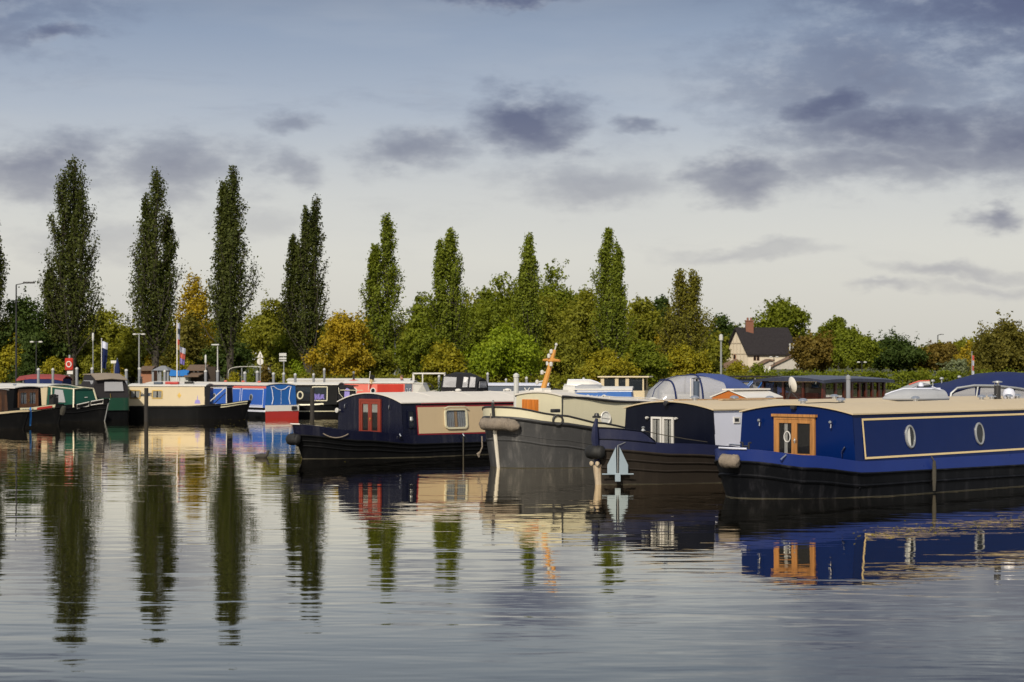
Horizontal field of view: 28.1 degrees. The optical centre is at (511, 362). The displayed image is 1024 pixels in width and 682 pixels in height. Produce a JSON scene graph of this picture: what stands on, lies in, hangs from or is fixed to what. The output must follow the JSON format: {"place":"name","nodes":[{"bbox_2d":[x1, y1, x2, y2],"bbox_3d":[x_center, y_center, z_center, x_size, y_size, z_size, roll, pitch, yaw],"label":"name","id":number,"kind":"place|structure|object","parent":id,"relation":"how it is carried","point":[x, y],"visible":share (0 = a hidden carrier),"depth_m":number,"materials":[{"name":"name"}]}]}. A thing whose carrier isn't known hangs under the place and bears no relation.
{"place":"outdoors","nodes":[
{"label":"outdoors","id":0,"kind":"place"},
{"bbox_2d":[169,370,190,380],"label":"covered skip","id":1,"kind":"object","parent":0,"point":[172,373],"visible":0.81,"depth_m":138.00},
{"bbox_2d":[1,363,947,396],"bbox_3d":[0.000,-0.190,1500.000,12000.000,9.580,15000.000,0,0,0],"label":"ground","id":2,"kind":"structure","parent":0,"point":[829,391],"depth_m":237.69,"materials":[{"name":"green plant"}]},
{"bbox_2d":[0,224,14,351],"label":"poplar tree","id":3,"kind":"object","parent":2,"relation":"on","point":[2,269],"visible":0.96,"depth_m":143.64,"materials":[{"name":"green plant"}]},
{"bbox_2d":[0,333,35,382],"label":"broadleaf tree","id":4,"kind":"object","parent":2,"relation":"on","point":[7,358],"visible":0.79,"depth_m":142.99,"materials":[{"name":"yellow plant"}]},
{"bbox_2d":[4,350,43,382],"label":"bush","id":5,"kind":"object","parent":2,"relation":"on","point":[28,365],"visible":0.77,"depth_m":141.75,"materials":[{"name":"green plant"}]},
{"bbox_2d":[15,282,34,382],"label":"street lamp","id":6,"kind":"object","parent":2,"relation":"on","point":[16,327],"visible":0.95,"depth_m":136.96,"materials":[{"name":"metal"}]},
{"bbox_2d":[0,286,74,382],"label":"broadleaf tree","id":7,"kind":"object","parent":2,"relation":"on","point":[28,330],"visible":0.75,"depth_m":144.83,"materials":[{"name":"green plant"}]},
{"bbox_2d":[39,355,65,374],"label":"bush","id":8,"kind":"object","parent":2,"relation":"on","point":[50,364],"visible":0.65,"depth_m":139.69,"materials":[{"name":"yellow plant"}]},
{"bbox_2d":[33,154,112,385],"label":"poplar tree","id":9,"kind":"object","parent":2,"relation":"on","point":[65,313],"visible":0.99,"depth_m":145.43,"materials":[{"name":"green plant"}]},
{"bbox_2d":[54,333,98,380],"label":"broadleaf tree","id":10,"kind":"object","parent":2,"relation":"on","point":[84,353],"visible":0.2,"depth_m":151.36,"materials":[{"name":"green plant"}]},
{"bbox_2d":[79,354,108,383],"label":"bush","id":11,"kind":"object","parent":2,"relation":"on","point":[86,365],"visible":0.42,"depth_m":141.70,"materials":[{"name":"green plant"}]},
{"bbox_2d":[81,304,133,372],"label":"broadleaf tree","id":12,"kind":"object","parent":2,"relation":"on","point":[111,332],"visible":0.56,"depth_m":187.33,"materials":[{"name":"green plant"}]},
{"bbox_2d":[104,328,161,383],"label":"broadleaf tree","id":13,"kind":"object","parent":2,"relation":"on","point":[125,355],"visible":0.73,"depth_m":156.03,"materials":[{"name":"green plant"}]},
{"bbox_2d":[141,366,156,382],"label":"garden store","id":14,"kind":"structure","parent":2,"relation":"on","point":[146,373],"depth_m":141.06,"materials":[{"name":"wood"}]},
{"bbox_2d":[122,166,188,366],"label":"poplar tree","id":15,"kind":"object","parent":2,"relation":"on","point":[154,302],"visible":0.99,"depth_m":148.51,"materials":[{"name":"green plant"}]},
{"bbox_2d":[159,310,213,380],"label":"tree","id":16,"kind":"object","parent":2,"relation":"on","point":[190,342],"visible":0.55,"depth_m":177.19,"materials":[{"name":"green plant"}]},
{"bbox_2d":[172,267,216,347],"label":"birch tree","id":17,"kind":"object","parent":2,"relation":"on","point":[196,303],"visible":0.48,"depth_m":190.71,"materials":[{"name":"yellow plant"}]},
{"bbox_2d":[184,365,219,381],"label":"shed","id":18,"kind":"structure","parent":2,"relation":"on","point":[195,373],"depth_m":139.38,"materials":[{"name":"brown wood"}]},
{"bbox_2d":[199,337,257,379],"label":"broadleaf tree","id":19,"kind":"object","parent":2,"relation":"on","point":[242,356],"visible":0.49,"depth_m":171.40,"materials":[{"name":"green plant"}]},
{"bbox_2d":[195,165,264,378],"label":"poplar tree","id":20,"kind":"object","parent":2,"relation":"on","point":[226,299],"visible":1,"depth_m":146.45,"materials":[{"name":"green plant"}]},
{"bbox_2d":[236,289,298,381],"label":"broadleaf tree","id":21,"kind":"object","parent":2,"relation":"on","point":[263,331],"visible":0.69,"depth_m":193.15,"materials":[{"name":"green plant"}]},
{"bbox_2d":[270,361,292,382],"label":"bush","id":22,"kind":"object","parent":2,"relation":"on","point":[277,370],"visible":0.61,"depth_m":144.71,"materials":[{"name":"green plant"}]},
{"bbox_2d":[268,329,318,377],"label":"broadleaf tree","id":23,"kind":"object","parent":2,"relation":"on","point":[283,347],"visible":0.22,"depth_m":155.19,"materials":[{"name":"green plant"}]},
{"bbox_2d":[273,193,330,373],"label":"poplar tree","id":24,"kind":"object","parent":2,"relation":"on","point":[302,292],"visible":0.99,"depth_m":151.60,"materials":[{"name":"green plant"}]},
{"bbox_2d":[301,309,376,377],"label":"broadleaf tree","id":25,"kind":"object","parent":2,"relation":"on","point":[343,338],"visible":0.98,"depth_m":140.15,"materials":[{"name":"yellow plant"}]},
{"bbox_2d":[362,336,400,377],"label":"broadleaf tree","id":26,"kind":"object","parent":2,"relation":"on","point":[384,365],"visible":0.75,"depth_m":141.67,"materials":[{"name":"green plant"}]},
{"bbox_2d":[357,212,411,350],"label":"poplar tree","id":27,"kind":"object","parent":2,"relation":"on","point":[379,324],"visible":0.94,"depth_m":149.75,"materials":[{"name":"green plant"}]},
{"bbox_2d":[389,313,446,380],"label":"broadleaf tree","id":28,"kind":"object","parent":2,"relation":"on","point":[415,345],"visible":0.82,"depth_m":145.32,"materials":[{"name":"green plant"}]},
{"bbox_2d":[406,291,434,364],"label":"broadleaf tree","id":29,"kind":"object","parent":2,"relation":"on","point":[416,306],"visible":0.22,"depth_m":221.37,"materials":[{"name":"green plant"}]},
{"bbox_2d":[280,369,589,390],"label":"hedge","id":30,"kind":"object","parent":2,"relation":"on","point":[555,383],"visible":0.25,"depth_m":139.56,"materials":[{"name":"green plant"}]},
{"bbox_2d":[420,339,468,377],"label":"broadleaf tree","id":31,"kind":"object","parent":2,"relation":"on","point":[440,358],"visible":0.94,"depth_m":139.26,"materials":[{"name":"yellow plant"}]},
{"bbox_2d":[420,226,478,356],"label":"poplar tree","id":32,"kind":"object","parent":2,"relation":"on","point":[446,313],"visible":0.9,"depth_m":151.34,"materials":[{"name":"green plant"}]},
{"bbox_2d":[456,308,487,372],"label":"broadleaf tree","id":33,"kind":"object","parent":2,"relation":"on","point":[478,336],"visible":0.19,"depth_m":163.22,"materials":[{"name":"green plant"}]},
{"bbox_2d":[465,285,498,330],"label":"broadleaf tree","id":34,"kind":"object","parent":2,"relation":"on","point":[486,294],"visible":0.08,"depth_m":224.54,"materials":[{"name":"green plant"}]},
{"bbox_2d":[469,271,518,341],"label":"broadleaf tree","id":35,"kind":"object","parent":2,"relation":"on","point":[495,312],"visible":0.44,"depth_m":218.09,"materials":[{"name":"green plant"}]},
{"bbox_2d":[459,317,548,382],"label":"broadleaf tree","id":36,"kind":"object","parent":2,"relation":"on","point":[508,350],"visible":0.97,"depth_m":139.85,"materials":[{"name":"green plant"}]},
{"bbox_2d":[506,232,547,375],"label":"poplar tree","id":37,"kind":"object","parent":2,"relation":"on","point":[527,290],"visible":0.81,"depth_m":149.34,"materials":[{"name":"green plant"}]},
{"bbox_2d":[42,287,1022,368],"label":"distant wood","id":38,"kind":"object","parent":2,"relation":"on","point":[962,342],"visible":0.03,"depth_m":317.00,"materials":[{"name":"green plant"}]},
{"bbox_2d":[503,291,576,379],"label":"broadleaf tree","id":39,"kind":"object","parent":2,"relation":"on","point":[552,327],"visible":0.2,"depth_m":165.56,"materials":[{"name":"green plant"}]},
{"bbox_2d":[536,327,593,383],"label":"broadleaf tree","id":40,"kind":"object","parent":2,"relation":"on","point":[569,355],"visible":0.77,"depth_m":144.40,"materials":[{"name":"green plant"}]},
{"bbox_2d":[538,258,597,372],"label":"broadleaf tree","id":41,"kind":"object","parent":2,"relation":"on","point":[562,294],"visible":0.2,"depth_m":221.15,"materials":[{"name":"green plant"}]},
{"bbox_2d":[545,287,601,351],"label":"broadleaf tree","id":42,"kind":"object","parent":2,"relation":"on","point":[578,314],"visible":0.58,"depth_m":210.30,"materials":[{"name":"green plant"}]},
{"bbox_2d":[574,347,640,382],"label":"broadleaf tree","id":43,"kind":"object","parent":2,"relation":"on","point":[605,362],"visible":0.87,"depth_m":142.10,"materials":[{"name":"yellow plant"}]},
{"bbox_2d":[587,227,637,359],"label":"poplar tree","id":44,"kind":"object","parent":2,"relation":"on","point":[611,290],"visible":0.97,"depth_m":149.42,"materials":[{"name":"green plant"}]},
{"bbox_2d":[621,294,662,356],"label":"broadleaf tree","id":45,"kind":"object","parent":2,"relation":"on","point":[648,319],"visible":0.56,"depth_m":207.60,"materials":[{"name":"green plant"}]},
{"bbox_2d":[618,335,674,385],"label":"broadleaf tree","id":46,"kind":"object","parent":2,"relation":"on","point":[648,360],"visible":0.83,"depth_m":145.43,"materials":[{"name":"green plant"}]},
{"bbox_2d":[652,294,670,340],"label":"broadleaf tree","id":47,"kind":"object","parent":2,"relation":"on","point":[658,304],"visible":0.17,"depth_m":227.57,"materials":[{"name":"green plant"}]},
{"bbox_2d":[652,268,720,356],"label":"poplar tree","id":48,"kind":"object","parent":2,"relation":"on","point":[683,324],"visible":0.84,"depth_m":171.47,"materials":[{"name":"green plant"}]},
{"bbox_2d":[665,340,714,376],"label":"broadleaf tree","id":49,"kind":"object","parent":2,"relation":"on","point":[684,359],"visible":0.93,"depth_m":149.16,"materials":[{"name":"yellow plant"}]},
{"bbox_2d":[648,370,762,386],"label":"hedge","id":50,"kind":"object","parent":2,"relation":"on","point":[726,374],"visible":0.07,"depth_m":171.51,"materials":[{"name":"green plant"}]},
{"bbox_2d":[696,336,733,368],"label":"broadleaf tree","id":51,"kind":"object","parent":2,"relation":"on","point":[714,350],"visible":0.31,"depth_m":238.78,"materials":[{"name":"green plant"}]},
{"bbox_2d":[701,312,741,359],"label":"broadleaf tree","id":52,"kind":"object","parent":2,"relation":"on","point":[722,321],"visible":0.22,"depth_m":318.17,"materials":[{"name":"green plant"}]},
{"bbox_2d":[723,360,748,374],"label":"bush","id":53,"kind":"object","parent":2,"relation":"on","point":[737,367],"visible":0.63,"depth_m":189.44,"materials":[{"name":"green plant"}]},
{"bbox_2d":[722,318,801,368],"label":"house","id":54,"kind":"structure","parent":2,"relation":"on","point":[749,343],"depth_m":306.24,"materials":[{"name":"tile"}]},
{"bbox_2d":[743,294,811,338],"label":"broadleaf tree","id":55,"kind":"object","parent":2,"relation":"on","point":[781,313],"visible":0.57,"depth_m":343.50,"materials":[{"name":"green plant"}]},
{"bbox_2d":[787,329,835,372],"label":"broadleaf tree","id":56,"kind":"object","parent":2,"relation":"on","point":[807,353],"visible":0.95,"depth_m":243.72,"materials":[{"name":"brown plant"}]},
{"bbox_2d":[808,315,866,368],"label":"broadleaf tree","id":57,"kind":"object","parent":2,"relation":"on","point":[830,324],"visible":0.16,"depth_m":299.55,"materials":[{"name":"green plant"}]},
{"bbox_2d":[831,324,886,371],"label":"broadleaf tree","id":58,"kind":"object","parent":2,"relation":"on","point":[850,350],"visible":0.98,"depth_m":238.49,"materials":[{"name":"green plant"}]},
{"bbox_2d":[762,366,1023,389],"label":"hedge","id":59,"kind":"object","parent":2,"relation":"on","point":[913,375],"visible":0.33,"depth_m":157.50,"materials":[{"name":"green plant"}]},
{"bbox_2d":[868,326,932,371],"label":"broadleaf tree","id":60,"kind":"object","parent":2,"relation":"on","point":[899,354],"visible":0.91,"depth_m":247.76,"materials":[{"name":"green plant"}]},
{"bbox_2d":[916,340,959,371],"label":"broadleaf tree","id":61,"kind":"object","parent":2,"relation":"on","point":[941,352],"visible":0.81,"depth_m":248.29,"materials":[{"name":"brown plant"}]},
{"bbox_2d":[936,357,969,376],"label":"broadleaf tree","id":62,"kind":"object","parent":2,"relation":"on","point":[958,364],"visible":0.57,"depth_m":209.35,"materials":[{"name":"green plant"}]},
{"bbox_2d":[953,340,977,365],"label":"broadleaf tree","id":63,"kind":"object","parent":2,"relation":"on","point":[962,352],"visible":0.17,"depth_m":214.48,"materials":[{"name":"yellow plant"}]},
{"bbox_2d":[960,309,1023,371],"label":"willow tree","id":64,"kind":"object","parent":2,"relation":"on","point":[1000,348],"visible":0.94,"depth_m":203.49,"materials":[{"name":"green plant"}]},
{"bbox_2d":[0,416,1023,681],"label":"water","id":65,"kind":"structure","parent":0,"point":[174,550],"depth_m":29.23,"materials":[{"name":"grey liquid"}]},
{"bbox_2d":[0,388,29,427],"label":"narrowboat","id":66,"kind":"object","parent":65,"relation":"on","point":[13,419],"visible":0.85,"depth_m":92.88,"materials":[{"name":"black paint"}]},
{"bbox_2d":[0,384,65,423],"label":"narrowboat","id":67,"kind":"object","parent":65,"relation":"on","point":[27,398],"visible":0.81,"depth_m":100.32,"materials":[{"name":"black paint"}]},
{"bbox_2d":[16,374,71,384],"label":"canal boat","id":68,"kind":"object","parent":65,"relation":"on","point":[47,379],"visible":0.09,"depth_m":123.18,"materials":[{"name":"red paint"}]},
{"bbox_2d":[0,383,109,420],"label":"narrowboat","id":69,"kind":"object","parent":65,"relation":"on","point":[80,403],"visible":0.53,"depth_m":104.81,"materials":[{"name":"green paint"}]},
{"bbox_2d":[75,373,129,419],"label":"narrowboat","id":70,"kind":"object","parent":65,"relation":"on","point":[113,387],"visible":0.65,"depth_m":107.00,"materials":[{"name":"black paint"}]},
{"bbox_2d":[128,376,250,418],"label":"narrowboat","id":71,"kind":"object","parent":65,"relation":"on","point":[179,400],"visible":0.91,"depth_m":109.08,"materials":[{"name":"beige paint"}]},
{"bbox_2d":[147,380,298,417],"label":"narrowboat","id":72,"kind":"object","parent":65,"relation":"on","point":[273,400],"visible":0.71,"depth_m":111.28,"materials":[{"name":"blue paint"}]},
{"bbox_2d":[291,382,362,415],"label":"narrowboat","id":73,"kind":"object","parent":65,"relation":"on","point":[328,396],"visible":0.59,"depth_m":113.80,"materials":[{"name":"black paint"}]},
{"bbox_2d":[295,386,310,400],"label":"window","id":74,"kind":"structure","parent":73,"relation":"in","point":[305,389],"depth_m":113.90,"materials":[{"name":"black glass"}]},
{"bbox_2d":[286,378,411,382],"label":"cabin boat","id":75,"kind":"object","parent":65,"relation":"on","point":[289,380],"visible":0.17,"depth_m":126.68,"materials":[{"name":"white paint"}]},
{"bbox_2d":[343,371,438,393],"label":"narrowboat","id":76,"kind":"object","parent":65,"relation":"on","point":[396,386],"visible":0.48,"depth_m":118.42,"materials":[{"name":"red paint"}]},
{"bbox_2d":[352,372,487,394],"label":"cruiser","id":77,"kind":"object","parent":65,"relation":"on","point":[462,381],"visible":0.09,"depth_m":104.61,"materials":[{"name":"fabric"}]},
{"bbox_2d":[290,388,575,458],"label":"canal barge","id":78,"kind":"object","parent":65,"relation":"on","point":[399,424],"visible":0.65,"depth_m":65.19,"materials":[{"name":"black paint"}]},
{"bbox_2d":[360,401,369,430],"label":"door","id":79,"kind":"structure","parent":78,"relation":"in","point":[364,416],"depth_m":65.72,"materials":[{"name":"red paint"}]},
{"bbox_2d":[370,401,378,431],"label":"door","id":80,"kind":"structure","parent":78,"relation":"in","point":[374,417],"depth_m":65.39,"materials":[{"name":"red paint"}]},
{"bbox_2d":[444,406,467,428],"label":"window","id":81,"kind":"structure","parent":78,"relation":"in","point":[454,418],"depth_m":65.97,"materials":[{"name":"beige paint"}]},
{"bbox_2d":[488,383,560,390],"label":"narrowboat","id":82,"kind":"object","parent":65,"relation":"on","point":[503,386],"visible":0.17,"depth_m":108.37,"materials":[{"name":"white paint"}]},
{"bbox_2d":[563,384,633,396],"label":"narrowboat","id":83,"kind":"object","parent":65,"relation":"on","point":[601,390],"visible":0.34,"depth_m":94.38,"materials":[{"name":"white paint"}]},
{"bbox_2d":[597,376,652,398],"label":"cabin boat","id":84,"kind":"object","parent":65,"relation":"on","point":[639,384],"visible":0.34,"depth_m":106.40,"materials":[{"name":"white paint"}]},
{"bbox_2d":[645,374,725,399],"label":"cruiser","id":85,"kind":"object","parent":65,"relation":"on","point":[676,387],"visible":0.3,"depth_m":79.68,"materials":[{"name":"white paint"}]},
{"bbox_2d":[481,375,894,467],"bbox_3d":[6.667,1.965,64.953,19.821,3.070,4.110,0,0,-43],"label":"dutch barge","id":86,"kind":"object","parent":65,"relation":"on","point":[554,430],"visible":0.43,"depth_m":58.70,"materials":[{"name":"grey metal"}]},
{"bbox_2d":[479,418,519,431],"bbox_3d":[-0.416,1.763,58.139,1.484,0.401,0.470,0,0,39],"label":"rope fender","id":87,"kind":"object","parent":86,"relation":"attached to","point":[500,424],"visible":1,"depth_m":57.87,"materials":[{"name":"beige fabric"}]},
{"bbox_2d":[530,343,567,391],"bbox_3d":[1.093,0.160,60.250,0.810,1.474,1.016,0,0,-43],"label":"mast","id":88,"kind":"object","parent":86,"relation":"on","point":[550,359],"visible":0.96,"depth_m":60.06,"materials":[{"name":"orange paint"}]},
{"bbox_2d":[697,373,748,388],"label":"cruiser","id":89,"kind":"object","parent":65,"relation":"on","point":[730,382],"visible":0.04,"depth_m":86.69,"materials":[{"name":"blue fabric"}]},
{"bbox_2d":[729,376,841,396],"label":"day boat","id":90,"kind":"object","parent":65,"relation":"on","point":[779,384],"visible":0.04,"depth_m":111.42,"materials":[{"name":"black paint"}]},
{"bbox_2d":[589,394,1003,484],"bbox_3d":[8.454,2.152,56.179,17.760,2.595,3.638,0,0,-43],"label":"canal barge","id":91,"kind":"object","parent":65,"relation":"on","point":[651,458],"visible":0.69,"depth_m":50.93,"materials":[{"name":"blue paint"}]},
{"bbox_2d":[584,445,604,459],"bbox_3d":[2.030,2.201,50.206,0.383,0.363,0.604,0,0,-39],"label":"bow fender","id":92,"kind":"object","parent":91,"relation":"attached to","point":[594,452],"visible":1,"depth_m":50.03,"materials":[{"name":"black rubber"}]},
{"bbox_2d":[602,442,633,481],"bbox_3d":[2.586,2.434,50.098,0.774,0.968,0.106,0,0,-4],"label":"anchor","id":93,"kind":"object","parent":91,"relation":"attached to","point":[611,467],"visible":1,"depth_m":50.08,"materials":[{"name":"grey metal"}]},
{"bbox_2d":[651,417,661,442],"bbox_3d":[3.689,1.800,52.283,0.045,0.820,0.360,0,0,-43],"label":"door","id":94,"kind":"structure","parent":91,"relation":"in","point":[656,422],"depth_m":52.29,"materials":[{"name":"white paint"}]},
{"bbox_2d":[662,417,673,442],"bbox_3d":[3.962,1.800,51.991,0.045,0.820,0.360,0,0,-43],"label":"door","id":95,"kind":"structure","parent":91,"relation":"in","point":[667,422],"depth_m":52.01,"materials":[{"name":"white paint"}]},
{"bbox_2d":[882,382,949,399],"bbox_3d":[11.237,0.807,57.419,1.869,0.493,1.100,0,0,-17],"label":"dinghy","id":96,"kind":"object","parent":91,"relation":"on","point":[933,393],"visible":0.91,"depth_m":57.09,"materials":[{"name":"white plastic"}]},
{"bbox_2d":[714,380,1023,498],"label":"canal barge","id":97,"kind":"object","parent":65,"relation":"on","point":[840,448],"visible":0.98,"depth_m":46.60,"materials":[{"name":"blue paint"}]},
{"bbox_2d":[718,454,739,467],"bbox_3d":[4.780,2.170,45.001,0.323,0.319,0.547,0,0,-44],"label":"rope fender","id":98,"kind":"object","parent":97,"relation":"attached to","point":[728,461],"visible":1,"depth_m":44.87,"materials":[{"name":"beige fabric"}]},
{"bbox_2d":[776,419,793,453],"bbox_3d":[6.253,1.730,46.813,0.040,0.850,0.524,0,0,-43],"label":"door","id":99,"kind":"structure","parent":97,"relation":"in","point":[779,422],"depth_m":46.87,"materials":[{"name":"brown wood"}]},
{"bbox_2d":[793,420,811,454],"bbox_3d":[6.595,1.730,46.406,0.095,0.850,0.526,0,0,-43],"label":"door","id":100,"kind":"structure","parent":97,"relation":"in","point":[802,440],"depth_m":46.45,"materials":[{"name":"brown wood"}]},
{"bbox_2d":[927,372,1023,397],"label":"cruiser","id":101,"kind":"object","parent":65,"relation":"on","point":[977,384],"visible":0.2,"depth_m":73.47,"materials":[{"name":"white paint"}]},
{"bbox_2d":[950,384,1023,395],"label":"window frame","id":102,"kind":"structure","parent":101,"relation":"in","point":[974,385],"depth_m":73.07,"materials":[{"name":"metal"}]},
{"bbox_2d":[952,387,1023,397],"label":"side window","id":103,"kind":"structure","parent":101,"relation":"in","point":[986,391],"depth_m":73.18,"materials":[{"name":"grey plastic"}]},
{"bbox_2d":[0,0,1023,359],"label":"sky","id":104,"kind":"structure","parent":0,"point":[860,162],"materials":[{"name":"blue"}]},
{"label":"pontoon","id":105,"kind":"structure","parent":0,"visible":0},
{"bbox_2d":[101,338,107,372],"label":"flag","id":106,"kind":"object","parent":105,"relation":"on","point":[104,348],"visible":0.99,"depth_m":122.98,"materials":[{"name":"blue fabric"}]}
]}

